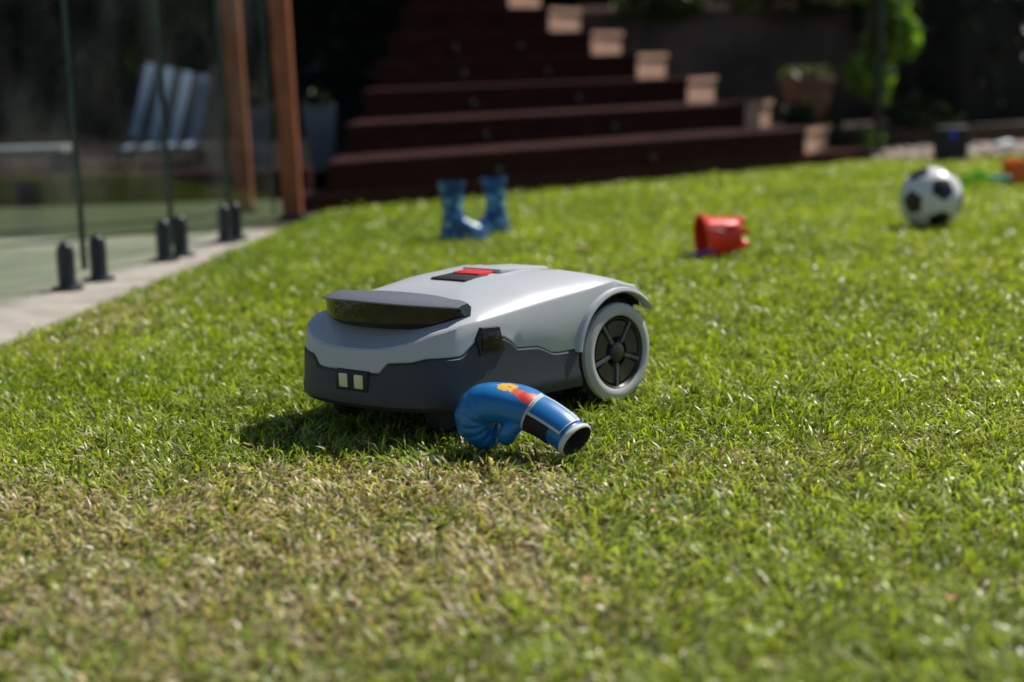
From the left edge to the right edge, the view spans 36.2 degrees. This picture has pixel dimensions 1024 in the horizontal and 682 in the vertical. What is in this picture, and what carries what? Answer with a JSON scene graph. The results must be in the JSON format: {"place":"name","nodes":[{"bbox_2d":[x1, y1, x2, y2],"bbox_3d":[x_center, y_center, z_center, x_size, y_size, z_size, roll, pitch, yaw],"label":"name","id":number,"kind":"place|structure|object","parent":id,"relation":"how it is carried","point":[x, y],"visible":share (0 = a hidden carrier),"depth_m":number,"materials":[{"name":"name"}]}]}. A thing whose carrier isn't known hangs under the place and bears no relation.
{"place":"outdoors","nodes":[
{"label":"outdoors","id":0,"kind":"place"},
{"bbox_2d":[0,233,211,303],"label":"pool paving","id":1,"kind":"structure","parent":0,"point":[28,266],"depth_m":5.55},
{"bbox_2d":[0,132,346,189],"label":"terrace","id":2,"kind":"structure","parent":0,"point":[98,156],"depth_m":9.82,"materials":[{"name":"grey concrete"}]},
{"bbox_2d":[0,144,72,173],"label":"pool side bench","id":3,"kind":"object","parent":2,"relation":"on","point":[62,160],"visible":0.87,"depth_m":8.42,"materials":[{"name":"metal"}]},
{"bbox_2d":[116,63,215,169],"bbox_3d":[-1.970,-1.299,8.948,0.551,0.583,0.753,-3,10,-8],"label":"pool lounge chair","id":4,"kind":"object","parent":2,"relation":"on","point":[187,94],"visible":1,"depth_m":9.17,"materials":[{"name":"fabric"}]},
{"bbox_2d":[247,87,271,167],"bbox_3d":[-1.385,-1.165,8.520,0.170,0.432,0.170,-3,10,-10],"label":"planter box","id":5,"kind":"object","parent":2,"relation":"on","point":[258,121],"visible":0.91,"depth_m":8.46,"materials":[{"name":"grey concrete"}]},
{"bbox_2d":[302,88,335,168],"bbox_3d":[-1.013,-1.127,8.272,0.170,0.423,0.176,-3,10,-10],"label":"planter box","id":6,"kind":"object","parent":2,"relation":"on","point":[319,113],"visible":1,"depth_m":8.21,"materials":[{"name":"grey concrete"}]},
{"bbox_2d":[0,153,1023,681],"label":"ground","id":7,"kind":"structure","parent":0,"point":[278,224],"depth_m":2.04,"materials":[{"name":"green plant"}]},
{"bbox_2d":[0,229,280,347],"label":"concrete kerb","id":8,"kind":"structure","parent":7,"relation":"on","point":[37,310],"depth_m":4.59,"materials":[{"name":"grey concrete"}]},
{"bbox_2d":[51,0,275,291],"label":"glass pool fence","id":9,"kind":"object","parent":8,"relation":"on","point":[170,231],"visible":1,"depth_m":5.31,"materials":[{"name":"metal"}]},
{"bbox_2d":[0,199,282,238],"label":"pool side turf","id":10,"kind":"structure","parent":7,"relation":"on","point":[101,220],"depth_m":7.02,"materials":[{"name":"green plant"}]},
{"bbox_2d":[219,0,258,213],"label":"timber post","id":11,"kind":"object","parent":10,"relation":"on","point":[236,95],"visible":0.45,"depth_m":7.03,"materials":[{"name":"wood"}]},
{"bbox_2d":[0,167,312,207],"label":"retaining sleeper","id":12,"kind":"object","parent":7,"relation":"on","point":[109,188],"visible":0.6,"depth_m":7.88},
{"bbox_2d":[268,0,307,221],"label":"timber post","id":13,"kind":"object","parent":7,"relation":"on","point":[285,102],"visible":0.94,"depth_m":6.67,"materials":[{"name":"wood"}]},
{"bbox_2d":[0,0,791,141],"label":"garden hedge","id":14,"kind":"object","parent":7,"relation":"on","point":[339,47],"visible":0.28,"depth_m":13.31,"materials":[{"name":"green plant"}]},
{"bbox_2d":[438,181,488,241],"bbox_3d":[-0.179,-0.477,5.755,0.190,0.216,0.093,0,10,12],"label":"rain boot","id":15,"kind":"object","parent":7,"relation":"on","point":[456,223],"visible":0.95,"depth_m":5.73,"materials":[{"name":"blue rubber"}]},
{"bbox_2d":[303,264,652,432],"bbox_3d":[-0.075,-0.002,2.926,0.429,0.266,0.630,6,11,43],"label":"robot lawn mower","id":16,"kind":"object","parent":7,"relation":"on","point":[435,346],"visible":0.95,"depth_m":2.75,"materials":[{"name":"plastic"}]},
{"bbox_2d":[339,373,347,386],"bbox_3d":[-0.291,0.067,2.710,0.022,0.025,0.006,6,11,43],"label":"camera window","id":17,"kind":"structure","parent":16,"relation":"in","point":[343,382],"depth_m":2.71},
{"bbox_2d":[354,375,362,388],"bbox_3d":[-0.262,0.070,2.684,0.022,0.025,0.006,6,11,43],"label":"camera window","id":18,"kind":"structure","parent":16,"relation":"in","point":[358,379],"depth_m":2.68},
{"bbox_2d":[475,176,509,236],"bbox_3d":[-0.095,-0.500,5.894,0.190,0.216,0.093,-13,15,-33],"label":"rain boot","id":19,"kind":"object","parent":7,"relation":"on","point":[493,217],"visible":0.84,"depth_m":5.88,"materials":[{"name":"blue rubber"}]},
{"bbox_2d":[454,382,590,456],"bbox_3d":[0.016,0.126,2.557,0.231,0.115,0.095,3,11,23],"label":"boxing glove","id":20,"kind":"object","parent":7,"relation":"on","point":[483,411],"visible":0.99,"depth_m":2.53,"materials":[{"name":"blue leather"}]},
{"bbox_2d":[208,226,959,599],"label":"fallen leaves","id":21,"kind":"object","parent":7,"relation":"on","point":[654,510],"visible":1,"depth_m":2.16,"materials":[{"name":"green plant"}]},
{"bbox_2d":[302,0,871,212],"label":"timber stairs","id":22,"kind":"structure","parent":7,"relation":"on","point":[526,95],"depth_m":8.90,"materials":[{"name":"wood"}]},
{"bbox_2d":[685,249,715,255],"bbox_3d":[0.601,-0.281,4.965,0.100,0.016,0.040,-5,11,-20],"label":"toy spade","id":23,"kind":"object","parent":7,"relation":"on","point":[702,252],"visible":1,"depth_m":4.96,"materials":[{"name":"purple plastic"}]},
{"bbox_2d":[692,214,748,259],"bbox_3d":[0.676,-0.339,5.045,0.144,0.156,0.166,-8,11,-11],"label":"toy bucket","id":24,"kind":"object","parent":7,"relation":"on","point":[722,235],"visible":0.97,"depth_m":5.00,"materials":[{"name":"red plastic"}]},
{"bbox_2d":[580,6,919,121],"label":"garden wall","id":25,"kind":"structure","parent":7,"relation":"on","point":[743,55],"depth_m":11.90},
{"bbox_2d":[574,0,859,14],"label":"wall coping","id":26,"kind":"object","parent":25,"relation":"on","point":[610,9],"depth_m":11.82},
{"bbox_2d":[610,0,919,37],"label":"trailing vine","id":27,"kind":"object","parent":26,"relation":"on","point":[665,7],"visible":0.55,"depth_m":11.77,"materials":[{"name":"green plant"}]},
{"bbox_2d":[779,90,966,150],"bbox_3d":[2.404,-1.420,10.194,1.305,0.408,0.589,-5,11,-20],"label":"shrub","id":28,"kind":"object","parent":7,"relation":"on","point":[798,113],"visible":0.81,"depth_m":10.30,"materials":[{"name":"green plant"}]},
{"bbox_2d":[770,118,1023,148],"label":"garden bed","id":29,"kind":"object","parent":7,"relation":"on","point":[978,133],"visible":0.14,"depth_m":10.41,"materials":[{"name":"soil"}]},
{"bbox_2d":[779,63,835,124],"bbox_3d":[2.003,-1.667,10.636,0.396,0.440,0.386,-2,10,0],"label":"terracotta pot plant","id":30,"kind":"object","parent":29,"relation":"on","point":[803,84],"visible":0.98,"depth_m":10.50,"materials":[{"name":"brown plant"}]},
{"bbox_2d":[893,0,1023,124],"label":"garden hedge","id":31,"kind":"object","parent":29,"relation":"on","point":[970,57],"visible":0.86,"depth_m":10.66,"materials":[{"name":"green plant"}]},
{"bbox_2d":[899,167,963,228],"bbox_3d":[1.530,-0.522,5.724,0.229,0.229,0.229,42,15,36],"label":"soccer ball","id":32,"kind":"object","parent":7,"relation":"on","point":[931,196],"visible":0.96,"depth_m":5.64,"materials":[{"name":"white leather"}]},
{"bbox_2d":[872,141,1023,160],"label":"gravel border","id":33,"kind":"object","parent":7,"relation":"on","point":[975,149],"visible":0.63,"depth_m":9.63,"materials":[{"name":"stone"}]},
{"bbox_2d":[827,0,924,149],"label":"climbing plant","id":34,"kind":"object","parent":33,"relation":"on","point":[902,38],"visible":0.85,"depth_m":9.89,"materials":[{"name":"green plant"}]},
{"bbox_2d":[872,0,883,156],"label":"metal pole","id":35,"kind":"object","parent":33,"relation":"on","point":[879,87],"visible":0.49,"depth_m":9.71,"materials":[{"name":"grey metal"}]},
{"bbox_2d":[929,126,973,162],"bbox_3d":[2.567,-1.147,9.143,0.210,0.210,0.200,-2,10,0],"label":"charging station","id":36,"kind":"object","parent":7,"relation":"on","point":[950,143],"visible":0.85,"depth_m":9.12,"materials":[{"name":"black plastic"}]},
{"bbox_2d":[961,169,1010,187],"bbox_3d":[2.150,-0.738,7.108,0.217,0.084,0.030,0,10,8],"label":"toy water pistol","id":37,"kind":"object","parent":7,"relation":"on","point":[978,175],"visible":0.99,"depth_m":7.10,"materials":[{"name":"plastic"}]},
{"bbox_2d":[1001,158,1023,183],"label":"orange toy crate","id":38,"kind":"object","parent":7,"relation":"on","point":[1013,169],"visible":0.99,"depth_m":7.42,"materials":[{"name":"plastic"}]},
{"bbox_2d":[992,139,1016,151],"bbox_3d":[3.019,-1.194,9.596,0.156,0.078,0.064,-5,10,-17],"label":"white bottle","id":39,"kind":"object","parent":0,"point":[1005,145],"visible":0.98,"depth_m":9.57,"materials":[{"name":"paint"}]}
]}

